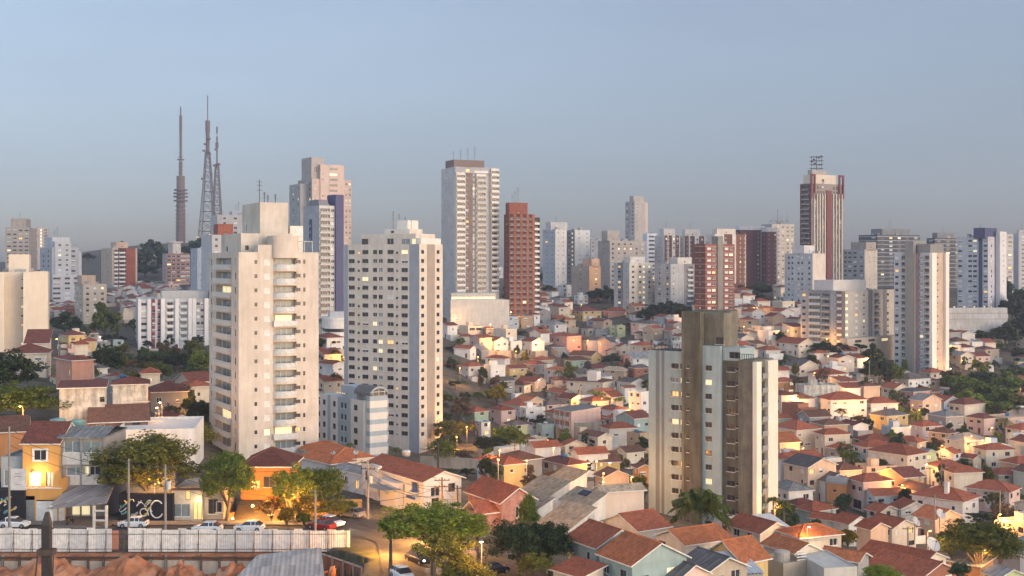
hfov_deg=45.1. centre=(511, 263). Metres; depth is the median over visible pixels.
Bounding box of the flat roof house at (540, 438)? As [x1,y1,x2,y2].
[531,435,547,440]
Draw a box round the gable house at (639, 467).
[631,461,648,488]
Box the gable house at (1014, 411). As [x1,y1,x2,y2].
[994,406,1017,413]
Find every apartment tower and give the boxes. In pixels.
[5,218,36,270]
[33,226,48,269]
[40,229,81,303]
[75,275,106,323]
[101,242,136,289]
[162,241,189,284]
[191,247,200,289]
[201,224,232,298]
[209,179,318,459]
[211,202,241,234]
[289,157,350,244]
[303,195,343,318]
[344,212,442,452]
[441,150,498,317]
[499,267,502,277]
[504,188,539,315]
[543,218,566,290]
[567,228,589,283]
[571,259,600,301]
[590,238,601,258]
[598,231,644,294]
[614,257,652,308]
[625,196,647,240]
[643,232,656,283]
[649,297,777,529]
[655,229,679,263]
[655,257,694,305]
[680,223,704,263]
[695,236,734,309]
[705,229,745,285]
[735,226,764,285]
[761,209,793,284]
[761,227,777,285]
[785,245,824,301]
[800,155,843,279]
[843,242,876,288]
[859,220,919,287]
[894,241,948,372]
[927,227,956,289]
[957,225,1006,307]
[1007,234,1012,300]
[1013,224,1023,291]
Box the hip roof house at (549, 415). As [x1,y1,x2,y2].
[543,401,561,422]
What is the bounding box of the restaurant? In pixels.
[229,446,303,519]
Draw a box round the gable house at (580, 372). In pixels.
[563,365,587,379]
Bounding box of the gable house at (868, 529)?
[853,518,890,549]
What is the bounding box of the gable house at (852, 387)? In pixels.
[836,377,861,395]
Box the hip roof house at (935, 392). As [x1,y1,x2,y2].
[918,386,941,395]
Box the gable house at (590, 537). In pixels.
[568,518,622,561]
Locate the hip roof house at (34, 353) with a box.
[5,343,52,377]
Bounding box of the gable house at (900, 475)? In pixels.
[877,466,926,487]
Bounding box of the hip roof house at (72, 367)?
[53,354,95,389]
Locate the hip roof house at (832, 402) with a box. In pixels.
[815,391,868,420]
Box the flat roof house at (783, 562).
[768,549,806,575]
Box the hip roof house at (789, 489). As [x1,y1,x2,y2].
[778,479,815,500]
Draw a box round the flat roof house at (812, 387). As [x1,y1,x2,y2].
[795,379,838,407]
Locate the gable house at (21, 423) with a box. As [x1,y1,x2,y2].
[0,415,30,467]
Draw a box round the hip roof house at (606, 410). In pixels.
[601,398,630,415]
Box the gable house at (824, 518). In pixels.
[807,510,836,527]
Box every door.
[36,501,56,520]
[45,472,52,487]
[193,502,201,519]
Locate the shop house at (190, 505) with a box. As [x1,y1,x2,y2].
[170,478,235,519]
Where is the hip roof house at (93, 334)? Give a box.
[85,328,97,347]
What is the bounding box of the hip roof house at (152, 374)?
[138,367,161,386]
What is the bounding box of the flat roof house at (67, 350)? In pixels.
[55,343,92,356]
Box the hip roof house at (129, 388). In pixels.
[110,376,150,403]
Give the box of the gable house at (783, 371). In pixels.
[778,367,790,377]
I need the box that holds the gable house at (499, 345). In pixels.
[491,336,510,356]
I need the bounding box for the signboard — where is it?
[8,467,25,527]
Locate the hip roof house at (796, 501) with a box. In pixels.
[787,497,811,504]
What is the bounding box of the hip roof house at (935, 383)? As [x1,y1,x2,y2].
[930,371,943,394]
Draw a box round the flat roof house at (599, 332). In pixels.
[593,328,608,336]
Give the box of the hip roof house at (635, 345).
[628,340,653,354]
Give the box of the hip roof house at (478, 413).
[460,405,490,423]
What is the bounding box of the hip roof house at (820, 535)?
[776,522,844,549]
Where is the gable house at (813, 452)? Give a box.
[781,448,822,457]
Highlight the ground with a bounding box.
[0,243,1023,575]
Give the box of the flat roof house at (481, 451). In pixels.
[479,440,518,456]
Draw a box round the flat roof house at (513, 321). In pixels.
[509,316,518,328]
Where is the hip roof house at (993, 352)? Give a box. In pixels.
[975,346,1001,363]
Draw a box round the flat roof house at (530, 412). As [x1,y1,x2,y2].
[521,401,544,425]
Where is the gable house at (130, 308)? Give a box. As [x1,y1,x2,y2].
[121,306,135,319]
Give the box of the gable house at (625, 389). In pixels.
[619,385,636,403]
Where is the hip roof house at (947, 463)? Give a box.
[924,459,964,485]
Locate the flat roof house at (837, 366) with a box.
[822,361,851,377]
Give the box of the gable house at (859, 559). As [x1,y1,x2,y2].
[822,545,872,575]
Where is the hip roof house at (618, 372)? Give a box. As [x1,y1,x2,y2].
[599,366,628,380]
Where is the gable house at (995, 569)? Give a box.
[981,563,1023,575]
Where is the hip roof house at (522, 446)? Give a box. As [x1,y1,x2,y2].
[516,434,536,451]
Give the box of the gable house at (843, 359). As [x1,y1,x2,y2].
[827,352,857,371]
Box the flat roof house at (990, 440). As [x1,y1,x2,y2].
[976,437,1010,446]
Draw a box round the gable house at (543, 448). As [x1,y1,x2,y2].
[524,439,562,457]
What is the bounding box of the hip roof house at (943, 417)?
[926,409,965,429]
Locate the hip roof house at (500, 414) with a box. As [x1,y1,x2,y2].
[488,404,516,425]
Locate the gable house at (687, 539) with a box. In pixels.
[652,522,732,553]
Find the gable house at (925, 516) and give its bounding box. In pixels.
[910,504,963,537]
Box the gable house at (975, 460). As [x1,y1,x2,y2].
[960,452,982,469]
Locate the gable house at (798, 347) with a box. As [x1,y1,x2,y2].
[774,336,814,357]
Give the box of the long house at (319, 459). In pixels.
[301,451,364,494]
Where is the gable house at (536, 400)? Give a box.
[511,393,543,405]
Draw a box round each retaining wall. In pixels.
[0,552,276,575]
[949,306,1006,346]
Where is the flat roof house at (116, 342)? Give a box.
[113,339,123,351]
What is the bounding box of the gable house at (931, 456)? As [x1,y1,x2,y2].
[920,447,937,462]
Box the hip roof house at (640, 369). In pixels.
[628,364,648,376]
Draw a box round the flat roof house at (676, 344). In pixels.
[673,340,681,348]
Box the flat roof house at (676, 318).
[666,315,681,321]
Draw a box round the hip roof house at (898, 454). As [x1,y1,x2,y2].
[866,442,929,474]
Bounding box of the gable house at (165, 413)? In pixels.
[150,406,184,416]
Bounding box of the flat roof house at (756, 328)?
[751,324,773,331]
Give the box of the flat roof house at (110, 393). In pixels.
[98,374,127,403]
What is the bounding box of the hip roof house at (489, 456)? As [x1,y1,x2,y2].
[474,454,496,478]
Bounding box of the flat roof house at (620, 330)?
[616,324,624,337]
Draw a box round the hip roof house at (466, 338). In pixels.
[458,334,471,344]
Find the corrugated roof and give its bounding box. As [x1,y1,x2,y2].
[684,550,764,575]
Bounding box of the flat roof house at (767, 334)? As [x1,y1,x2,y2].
[758,326,778,346]
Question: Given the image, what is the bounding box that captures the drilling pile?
[35,512,56,575]
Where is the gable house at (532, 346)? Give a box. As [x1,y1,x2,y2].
[521,336,547,356]
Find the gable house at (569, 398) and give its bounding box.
[555,392,579,405]
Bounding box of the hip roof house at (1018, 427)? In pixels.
[1003,423,1023,442]
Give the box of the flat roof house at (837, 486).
[826,475,848,506]
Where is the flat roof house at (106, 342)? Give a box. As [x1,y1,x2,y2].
[97,340,110,349]
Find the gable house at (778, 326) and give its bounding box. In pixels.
[772,322,781,331]
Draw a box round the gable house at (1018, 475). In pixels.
[1011,463,1023,494]
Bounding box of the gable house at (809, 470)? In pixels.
[781,453,838,500]
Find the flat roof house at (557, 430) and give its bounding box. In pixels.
[554,426,562,437]
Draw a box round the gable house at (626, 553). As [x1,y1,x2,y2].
[594,530,691,575]
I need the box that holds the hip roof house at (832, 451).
[825,443,852,462]
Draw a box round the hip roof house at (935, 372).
[918,368,948,389]
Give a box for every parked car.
[0,516,30,528]
[117,516,149,527]
[191,520,223,529]
[233,520,265,530]
[307,518,336,530]
[320,514,344,526]
[338,506,365,518]
[390,564,413,575]
[404,549,429,564]
[483,561,509,574]
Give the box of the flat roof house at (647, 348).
[642,344,667,352]
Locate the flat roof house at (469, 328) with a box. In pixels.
[459,322,482,334]
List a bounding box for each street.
[0,526,368,539]
[329,490,378,527]
[334,521,447,575]
[445,429,479,442]
[504,389,546,400]
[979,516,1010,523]
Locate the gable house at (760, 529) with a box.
[723,512,786,546]
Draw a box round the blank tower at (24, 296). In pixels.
[0,254,48,351]
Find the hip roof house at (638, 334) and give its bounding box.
[634,331,642,340]
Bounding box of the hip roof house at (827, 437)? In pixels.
[812,427,851,455]
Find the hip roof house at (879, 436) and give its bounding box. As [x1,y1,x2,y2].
[853,433,895,442]
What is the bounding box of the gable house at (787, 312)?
[770,308,794,322]
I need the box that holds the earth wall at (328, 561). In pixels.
[322,553,363,575]
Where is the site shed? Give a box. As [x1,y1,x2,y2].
[238,548,323,575]
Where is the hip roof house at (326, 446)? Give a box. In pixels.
[298,440,375,466]
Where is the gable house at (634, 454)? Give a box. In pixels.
[613,444,645,468]
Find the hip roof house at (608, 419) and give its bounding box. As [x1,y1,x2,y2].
[602,406,617,423]
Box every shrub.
[255,495,285,520]
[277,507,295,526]
[293,513,311,525]
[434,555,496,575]
[841,529,858,548]
[948,562,971,575]
[965,513,993,523]
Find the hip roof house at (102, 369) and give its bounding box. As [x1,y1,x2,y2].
[94,363,109,378]
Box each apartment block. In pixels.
[135,290,208,350]
[319,384,388,455]
[801,279,893,359]
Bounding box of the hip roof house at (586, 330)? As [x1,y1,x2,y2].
[580,326,594,335]
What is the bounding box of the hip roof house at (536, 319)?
[530,313,540,325]
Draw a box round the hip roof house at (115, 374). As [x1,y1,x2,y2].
[95,372,120,378]
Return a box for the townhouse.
[1,421,74,520]
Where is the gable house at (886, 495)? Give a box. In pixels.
[865,487,900,511]
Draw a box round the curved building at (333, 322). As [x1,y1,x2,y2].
[321,311,343,345]
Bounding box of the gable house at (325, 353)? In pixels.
[319,344,341,361]
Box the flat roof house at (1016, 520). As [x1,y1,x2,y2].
[999,511,1023,536]
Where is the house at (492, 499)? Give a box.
[462,475,538,531]
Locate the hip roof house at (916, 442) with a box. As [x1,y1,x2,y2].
[902,435,927,448]
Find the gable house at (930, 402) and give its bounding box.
[909,392,942,419]
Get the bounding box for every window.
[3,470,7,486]
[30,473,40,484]
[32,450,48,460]
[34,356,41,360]
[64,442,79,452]
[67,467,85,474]
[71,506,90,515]
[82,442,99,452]
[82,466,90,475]
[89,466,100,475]
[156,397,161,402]
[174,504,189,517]
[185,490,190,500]
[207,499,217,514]
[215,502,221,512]
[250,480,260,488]
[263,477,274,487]
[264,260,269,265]
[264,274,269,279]
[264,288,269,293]
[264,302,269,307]
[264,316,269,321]
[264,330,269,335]
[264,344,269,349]
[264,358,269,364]
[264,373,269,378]
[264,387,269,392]
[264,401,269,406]
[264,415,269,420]
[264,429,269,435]
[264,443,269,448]
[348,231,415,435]
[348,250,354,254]
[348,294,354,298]
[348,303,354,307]
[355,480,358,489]
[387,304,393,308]
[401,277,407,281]
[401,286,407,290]
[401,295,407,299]
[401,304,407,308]
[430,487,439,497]
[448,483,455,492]
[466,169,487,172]
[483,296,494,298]
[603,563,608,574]
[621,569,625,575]
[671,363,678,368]
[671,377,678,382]
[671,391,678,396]
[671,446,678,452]
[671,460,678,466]
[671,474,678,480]
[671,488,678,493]
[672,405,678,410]
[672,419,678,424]
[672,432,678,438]
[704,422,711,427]
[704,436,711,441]
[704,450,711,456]
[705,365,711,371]
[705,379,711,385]
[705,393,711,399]
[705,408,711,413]
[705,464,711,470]
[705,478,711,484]
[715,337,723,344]
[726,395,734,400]
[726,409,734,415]
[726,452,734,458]
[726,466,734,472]
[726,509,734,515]
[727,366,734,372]
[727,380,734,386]
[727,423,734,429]
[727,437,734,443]
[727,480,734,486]
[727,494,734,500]
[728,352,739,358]
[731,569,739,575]
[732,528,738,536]
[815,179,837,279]
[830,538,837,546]
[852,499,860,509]
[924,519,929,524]
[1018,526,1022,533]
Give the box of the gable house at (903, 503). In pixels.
[888,497,922,521]
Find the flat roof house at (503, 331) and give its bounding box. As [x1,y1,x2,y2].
[493,325,516,339]
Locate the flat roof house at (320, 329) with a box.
[319,324,322,334]
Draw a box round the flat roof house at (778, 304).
[772,300,794,307]
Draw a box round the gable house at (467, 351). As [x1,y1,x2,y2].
[453,345,476,359]
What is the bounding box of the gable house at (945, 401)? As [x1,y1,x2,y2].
[936,394,956,409]
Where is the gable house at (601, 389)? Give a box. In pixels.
[586,384,612,395]
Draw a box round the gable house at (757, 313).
[741,308,765,324]
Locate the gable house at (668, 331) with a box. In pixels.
[663,327,681,345]
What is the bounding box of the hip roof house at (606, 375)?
[587,370,615,389]
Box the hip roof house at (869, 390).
[856,381,881,397]
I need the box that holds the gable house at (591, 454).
[568,446,609,476]
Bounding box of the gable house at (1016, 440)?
[1008,432,1023,455]
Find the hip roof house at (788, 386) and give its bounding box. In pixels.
[778,377,794,392]
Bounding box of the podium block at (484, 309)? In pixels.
[447,292,508,329]
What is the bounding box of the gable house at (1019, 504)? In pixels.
[1011,500,1023,510]
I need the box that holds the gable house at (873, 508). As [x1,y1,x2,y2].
[864,501,899,518]
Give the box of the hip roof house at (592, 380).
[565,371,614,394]
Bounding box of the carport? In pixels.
[47,484,118,527]
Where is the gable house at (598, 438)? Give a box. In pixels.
[575,426,613,449]
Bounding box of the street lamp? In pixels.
[479,540,482,563]
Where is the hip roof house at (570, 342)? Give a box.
[550,332,582,351]
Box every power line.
[3,427,119,458]
[11,445,112,476]
[13,436,130,467]
[160,465,308,490]
[169,474,302,498]
[171,461,366,471]
[172,485,313,508]
[319,487,439,501]
[362,460,435,477]
[369,465,439,490]
[369,473,455,499]
[372,479,440,496]
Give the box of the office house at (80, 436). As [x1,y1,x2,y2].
[50,418,126,516]
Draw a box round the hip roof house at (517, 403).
[500,398,537,418]
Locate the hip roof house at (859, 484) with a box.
[848,472,893,511]
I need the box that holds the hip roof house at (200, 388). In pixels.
[179,378,208,402]
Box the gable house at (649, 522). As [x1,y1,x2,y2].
[599,508,673,539]
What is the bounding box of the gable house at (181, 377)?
[173,371,208,383]
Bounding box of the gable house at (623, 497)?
[592,482,647,517]
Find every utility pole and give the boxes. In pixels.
[1,427,16,527]
[121,459,135,533]
[157,465,173,529]
[308,490,322,530]
[361,460,374,518]
[434,477,449,502]
[449,485,464,507]
[827,501,836,512]
[902,527,912,545]
[926,467,933,484]
[929,495,939,537]
[995,490,1004,517]
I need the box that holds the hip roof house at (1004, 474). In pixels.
[989,467,1012,483]
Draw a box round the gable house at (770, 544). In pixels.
[760,533,822,556]
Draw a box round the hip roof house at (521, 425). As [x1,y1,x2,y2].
[503,420,528,434]
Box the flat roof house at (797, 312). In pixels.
[779,306,800,316]
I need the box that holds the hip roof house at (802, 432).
[778,419,821,449]
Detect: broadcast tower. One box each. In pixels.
[173,107,187,242]
[197,95,214,237]
[209,127,221,234]
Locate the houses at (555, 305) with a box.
[49,281,1023,435]
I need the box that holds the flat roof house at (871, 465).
[855,457,896,473]
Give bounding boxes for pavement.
[30,521,311,524]
[406,527,479,562]
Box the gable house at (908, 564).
[869,546,959,575]
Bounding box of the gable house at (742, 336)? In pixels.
[738,333,754,340]
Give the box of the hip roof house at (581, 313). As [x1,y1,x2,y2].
[571,306,601,321]
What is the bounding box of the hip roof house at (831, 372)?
[806,368,849,382]
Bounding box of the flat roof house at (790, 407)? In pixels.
[782,401,808,419]
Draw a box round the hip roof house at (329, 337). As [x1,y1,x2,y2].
[319,332,343,356]
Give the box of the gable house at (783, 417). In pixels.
[778,413,792,422]
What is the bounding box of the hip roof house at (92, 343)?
[83,337,96,351]
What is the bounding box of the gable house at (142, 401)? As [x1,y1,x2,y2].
[122,392,149,402]
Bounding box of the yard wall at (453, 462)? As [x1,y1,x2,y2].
[420,449,493,469]
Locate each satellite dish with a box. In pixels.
[913,517,919,539]
[927,537,939,550]
[937,509,945,531]
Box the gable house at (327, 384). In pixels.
[319,374,343,394]
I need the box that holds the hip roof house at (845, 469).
[823,456,863,476]
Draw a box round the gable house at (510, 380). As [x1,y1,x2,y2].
[489,376,515,392]
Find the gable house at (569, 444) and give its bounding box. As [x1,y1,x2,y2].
[560,437,587,456]
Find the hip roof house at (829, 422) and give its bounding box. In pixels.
[809,411,851,443]
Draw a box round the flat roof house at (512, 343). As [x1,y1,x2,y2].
[506,337,524,357]
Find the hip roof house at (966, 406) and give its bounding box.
[948,397,986,423]
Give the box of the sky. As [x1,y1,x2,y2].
[0,0,1023,266]
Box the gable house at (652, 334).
[641,325,663,343]
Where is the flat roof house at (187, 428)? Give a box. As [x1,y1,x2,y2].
[120,416,203,467]
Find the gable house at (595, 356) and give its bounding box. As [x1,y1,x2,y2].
[569,350,600,363]
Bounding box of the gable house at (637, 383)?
[616,371,646,392]
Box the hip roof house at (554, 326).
[539,320,567,332]
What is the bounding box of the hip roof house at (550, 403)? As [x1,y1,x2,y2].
[543,398,567,410]
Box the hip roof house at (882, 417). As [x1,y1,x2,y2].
[868,408,909,429]
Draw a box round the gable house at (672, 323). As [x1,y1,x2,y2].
[665,319,681,328]
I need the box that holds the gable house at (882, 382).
[875,367,896,384]
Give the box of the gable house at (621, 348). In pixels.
[615,343,627,355]
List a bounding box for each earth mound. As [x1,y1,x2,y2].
[0,555,165,575]
[158,559,338,575]
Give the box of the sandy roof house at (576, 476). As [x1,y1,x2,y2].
[550,466,588,490]
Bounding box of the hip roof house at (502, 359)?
[485,355,510,365]
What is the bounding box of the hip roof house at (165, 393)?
[148,381,189,414]
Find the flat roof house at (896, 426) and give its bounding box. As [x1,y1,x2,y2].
[881,420,910,436]
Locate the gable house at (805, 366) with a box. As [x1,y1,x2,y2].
[784,359,819,376]
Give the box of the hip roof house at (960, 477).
[942,465,984,490]
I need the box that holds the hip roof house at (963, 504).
[909,481,980,524]
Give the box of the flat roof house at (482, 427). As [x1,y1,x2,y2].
[475,420,489,436]
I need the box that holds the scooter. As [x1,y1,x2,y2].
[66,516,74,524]
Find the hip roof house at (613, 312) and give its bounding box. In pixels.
[602,307,625,317]
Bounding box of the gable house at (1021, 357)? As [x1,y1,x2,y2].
[1016,354,1023,361]
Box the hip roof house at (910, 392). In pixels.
[898,387,931,407]
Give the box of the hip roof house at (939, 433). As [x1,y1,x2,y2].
[927,427,958,448]
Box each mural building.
[0,481,25,520]
[119,470,184,520]
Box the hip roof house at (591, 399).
[577,394,610,405]
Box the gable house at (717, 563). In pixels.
[686,546,751,575]
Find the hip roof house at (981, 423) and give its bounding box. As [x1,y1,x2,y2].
[965,413,996,434]
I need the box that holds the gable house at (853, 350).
[837,344,858,353]
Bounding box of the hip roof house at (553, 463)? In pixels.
[542,454,593,488]
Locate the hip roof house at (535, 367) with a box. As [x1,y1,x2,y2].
[523,360,544,374]
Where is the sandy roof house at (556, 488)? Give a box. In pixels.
[521,474,571,508]
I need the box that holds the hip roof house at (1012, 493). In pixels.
[964,479,1022,512]
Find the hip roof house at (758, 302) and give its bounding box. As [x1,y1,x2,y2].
[750,298,770,306]
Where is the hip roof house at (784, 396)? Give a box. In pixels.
[778,384,797,413]
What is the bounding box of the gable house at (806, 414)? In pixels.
[796,403,832,423]
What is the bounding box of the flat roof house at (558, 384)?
[546,380,566,393]
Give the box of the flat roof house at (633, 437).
[627,429,648,453]
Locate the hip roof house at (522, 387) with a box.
[515,380,531,392]
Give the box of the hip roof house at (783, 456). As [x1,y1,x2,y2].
[778,452,794,480]
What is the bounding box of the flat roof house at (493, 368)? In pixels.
[484,360,504,378]
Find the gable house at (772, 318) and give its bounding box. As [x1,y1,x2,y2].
[764,312,786,325]
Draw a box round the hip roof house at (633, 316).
[629,311,644,320]
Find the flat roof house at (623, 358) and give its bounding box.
[620,354,629,364]
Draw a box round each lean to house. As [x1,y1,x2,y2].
[23,329,52,348]
[50,355,96,383]
[57,379,108,425]
[474,344,489,358]
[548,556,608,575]
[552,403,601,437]
[594,450,621,470]
[629,351,648,365]
[782,322,800,337]
[829,376,857,383]
[845,353,868,367]
[946,549,995,575]
[993,535,1023,572]
[1018,406,1023,414]
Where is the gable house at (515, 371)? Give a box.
[505,364,527,379]
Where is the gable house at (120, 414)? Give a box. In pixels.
[87,403,150,425]
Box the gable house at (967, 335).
[957,330,975,340]
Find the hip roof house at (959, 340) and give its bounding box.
[949,337,970,344]
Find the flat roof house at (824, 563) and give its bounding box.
[799,550,856,575]
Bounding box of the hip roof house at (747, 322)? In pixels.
[738,315,758,330]
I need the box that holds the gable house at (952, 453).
[936,446,962,460]
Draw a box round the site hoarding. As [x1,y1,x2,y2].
[0,527,349,555]
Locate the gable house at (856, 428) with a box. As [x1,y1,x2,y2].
[836,414,872,436]
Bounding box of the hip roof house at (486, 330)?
[481,326,492,335]
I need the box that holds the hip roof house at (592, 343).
[581,336,599,350]
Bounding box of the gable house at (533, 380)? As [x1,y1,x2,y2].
[517,376,546,391]
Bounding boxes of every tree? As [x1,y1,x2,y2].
[0,347,49,384]
[0,380,73,414]
[49,311,83,331]
[79,326,91,335]
[82,253,95,260]
[83,428,205,490]
[87,345,126,371]
[88,302,122,337]
[94,366,99,376]
[99,454,159,486]
[101,334,111,340]
[112,331,118,339]
[117,343,131,352]
[117,353,137,362]
[118,352,129,373]
[124,370,139,376]
[126,358,138,370]
[128,319,135,326]
[136,361,154,367]
[137,247,154,264]
[137,262,158,277]
[137,346,149,353]
[137,351,165,363]
[140,239,164,264]
[142,340,153,346]
[146,363,175,377]
[154,256,161,268]
[156,341,163,351]
[159,404,180,412]
[162,350,189,370]
[163,245,188,253]
[163,336,174,346]
[169,344,180,352]
[179,396,194,414]
[180,366,207,372]
[181,384,195,400]
[182,345,190,352]
[182,357,191,368]
[183,338,197,344]
[185,399,208,422]
[187,238,200,256]
[187,341,204,350]
[187,350,208,368]
[191,336,204,343]
[198,449,259,520]
[204,422,222,443]
[270,461,321,519]
[289,466,348,499]
[290,494,326,521]
[316,498,350,514]
[319,338,336,343]
[319,349,343,361]
[330,372,343,384]
[335,499,358,516]
[345,443,355,449]
[376,499,492,574]
[376,515,398,566]
[387,447,402,456]
[409,529,479,571]
[426,437,453,459]
[432,420,457,437]
[432,438,444,467]
[442,445,459,454]
[443,393,454,406]
[443,413,452,420]
[445,420,473,435]
[446,357,458,369]
[446,468,458,472]
[448,380,462,387]
[449,398,472,421]
[449,434,461,456]
[454,338,464,345]
[455,450,473,457]
[459,392,470,397]
[459,468,474,476]
[461,393,471,404]
[465,420,476,433]
[472,435,511,451]
[473,392,485,401]
[474,513,492,560]
[477,373,483,391]
[477,456,492,476]
[478,366,487,377]
[478,518,556,575]
[482,447,493,455]
[483,384,507,404]
[489,375,501,386]
[489,465,503,479]
[491,425,529,444]
[492,425,502,434]
[498,381,508,388]
[514,344,519,358]
[514,493,540,563]
[515,552,554,575]
[518,416,527,421]
[520,349,529,360]
[520,473,537,485]
[525,464,534,477]
[532,415,546,424]
[534,521,575,575]
[540,285,555,290]
[553,370,563,379]
[558,428,571,441]
[561,352,568,358]
[562,361,578,378]
[579,433,593,446]
[583,360,591,368]
[586,288,609,302]
[586,460,593,470]
[592,391,625,402]
[602,285,613,301]
[602,353,621,365]
[619,454,630,471]
[622,321,632,329]
[624,358,630,367]
[632,473,648,493]
[633,480,647,504]
[635,436,648,455]
[636,307,658,319]
[640,455,648,465]
[641,379,648,390]
[651,301,683,314]
[667,307,693,316]
[667,487,733,532]
[748,282,771,294]
[753,294,765,297]
[763,496,782,515]
[769,507,788,524]
[774,500,792,521]
[775,331,786,339]
[778,355,790,364]
[778,499,799,525]
[791,362,799,377]
[792,377,804,385]
[806,355,818,363]
[808,343,826,350]
[808,518,821,523]
[814,368,827,381]
[816,341,833,351]
[830,343,850,353]
[833,497,846,513]
[834,493,853,510]
[835,408,848,416]
[836,443,853,461]
[840,449,859,463]
[849,460,866,464]
[854,343,867,353]
[854,415,866,421]
[858,356,893,383]
[860,376,867,383]
[861,563,906,575]
[862,418,873,429]
[863,342,883,358]
[866,458,887,465]
[881,362,905,382]
[884,429,896,437]
[885,374,891,382]
[888,389,896,399]
[889,432,906,444]
[892,392,909,404]
[897,486,911,498]
[898,405,905,411]
[901,360,907,369]
[905,407,915,421]
[910,410,922,421]
[920,408,929,416]
[924,518,1023,563]
[926,443,938,450]
[927,437,944,447]
[930,532,972,564]
[934,464,944,485]
[938,374,967,395]
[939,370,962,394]
[945,422,953,429]
[949,346,956,351]
[949,375,985,394]
[953,388,987,402]
[955,425,970,432]
[956,458,972,465]
[961,356,967,371]
[967,359,991,371]
[967,371,998,383]
[973,381,1019,402]
[975,330,994,338]
[979,523,1023,563]
[981,492,1004,516]
[983,464,994,479]
[985,400,1020,413]
[989,370,1023,392]
[990,321,1023,348]
[991,501,1018,521]
[991,512,1009,523]
[992,360,1000,371]
[992,430,1002,442]
[995,341,1005,348]
[995,418,1014,443]
[998,292,1023,319]
[999,364,1023,376]
[999,423,1005,436]
[1004,393,1023,406]
[1007,277,1014,292]
[1007,287,1023,308]
[1008,314,1023,336]
[1010,347,1023,360]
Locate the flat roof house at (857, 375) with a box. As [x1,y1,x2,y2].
[849,368,874,382]
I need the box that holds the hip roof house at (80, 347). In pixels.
[73,340,88,355]
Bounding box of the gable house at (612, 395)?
[596,390,627,407]
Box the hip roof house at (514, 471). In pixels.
[489,455,527,487]
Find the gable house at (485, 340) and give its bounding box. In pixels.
[468,334,494,355]
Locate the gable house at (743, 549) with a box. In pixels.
[709,535,772,575]
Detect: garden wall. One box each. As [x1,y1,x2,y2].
[286,499,361,514]
[574,422,601,437]
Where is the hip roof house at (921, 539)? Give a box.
[897,506,925,543]
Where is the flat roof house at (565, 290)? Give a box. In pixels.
[559,284,570,296]
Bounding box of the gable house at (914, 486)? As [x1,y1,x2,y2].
[897,475,933,492]
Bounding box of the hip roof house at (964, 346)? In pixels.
[951,342,975,351]
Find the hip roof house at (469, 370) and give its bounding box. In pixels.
[457,361,485,383]
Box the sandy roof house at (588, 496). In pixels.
[558,486,607,522]
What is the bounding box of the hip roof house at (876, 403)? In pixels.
[867,396,899,418]
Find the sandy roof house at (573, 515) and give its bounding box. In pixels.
[537,499,597,533]
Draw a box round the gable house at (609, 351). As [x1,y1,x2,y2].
[605,348,616,355]
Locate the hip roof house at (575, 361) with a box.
[563,356,591,367]
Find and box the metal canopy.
[729,513,789,526]
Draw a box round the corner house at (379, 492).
[361,450,465,509]
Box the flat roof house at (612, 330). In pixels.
[608,325,615,336]
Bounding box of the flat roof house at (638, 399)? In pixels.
[629,390,648,413]
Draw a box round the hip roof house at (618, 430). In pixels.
[599,421,638,449]
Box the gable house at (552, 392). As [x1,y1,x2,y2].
[546,383,573,398]
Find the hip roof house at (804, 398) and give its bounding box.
[793,386,816,406]
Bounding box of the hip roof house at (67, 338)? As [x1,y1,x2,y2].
[57,327,86,348]
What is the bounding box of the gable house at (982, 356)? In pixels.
[964,350,993,371]
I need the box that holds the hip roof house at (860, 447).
[851,439,887,462]
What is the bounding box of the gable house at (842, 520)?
[829,511,863,545]
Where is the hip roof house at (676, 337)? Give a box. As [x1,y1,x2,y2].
[670,333,681,347]
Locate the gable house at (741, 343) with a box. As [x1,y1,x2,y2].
[738,340,750,346]
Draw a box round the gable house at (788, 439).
[778,431,801,453]
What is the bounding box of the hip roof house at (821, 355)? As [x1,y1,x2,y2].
[808,350,829,363]
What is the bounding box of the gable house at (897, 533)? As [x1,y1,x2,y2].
[869,512,915,546]
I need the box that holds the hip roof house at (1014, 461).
[998,455,1023,467]
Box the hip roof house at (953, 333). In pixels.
[949,328,961,337]
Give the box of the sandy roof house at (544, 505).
[522,489,555,520]
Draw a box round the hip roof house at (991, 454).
[972,443,1015,468]
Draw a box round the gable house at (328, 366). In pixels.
[319,359,343,383]
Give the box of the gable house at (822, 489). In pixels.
[817,471,844,502]
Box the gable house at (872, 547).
[860,539,949,563]
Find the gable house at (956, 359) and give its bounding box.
[949,350,976,370]
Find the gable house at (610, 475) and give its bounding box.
[593,466,630,489]
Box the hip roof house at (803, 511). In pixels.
[795,500,838,524]
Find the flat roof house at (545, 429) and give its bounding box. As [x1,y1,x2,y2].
[536,421,553,438]
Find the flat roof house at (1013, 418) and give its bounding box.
[990,413,1023,433]
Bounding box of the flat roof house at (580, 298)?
[574,292,587,304]
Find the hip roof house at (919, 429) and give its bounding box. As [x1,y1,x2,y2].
[909,420,942,441]
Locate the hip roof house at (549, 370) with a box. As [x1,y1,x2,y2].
[544,364,564,382]
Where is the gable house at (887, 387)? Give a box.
[880,382,908,403]
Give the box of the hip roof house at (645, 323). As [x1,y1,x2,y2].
[637,320,661,330]
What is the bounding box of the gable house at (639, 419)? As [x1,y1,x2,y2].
[613,409,648,431]
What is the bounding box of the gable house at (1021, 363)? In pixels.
[1015,361,1023,379]
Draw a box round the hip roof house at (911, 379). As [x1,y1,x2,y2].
[894,372,931,387]
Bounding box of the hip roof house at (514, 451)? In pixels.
[494,441,544,477]

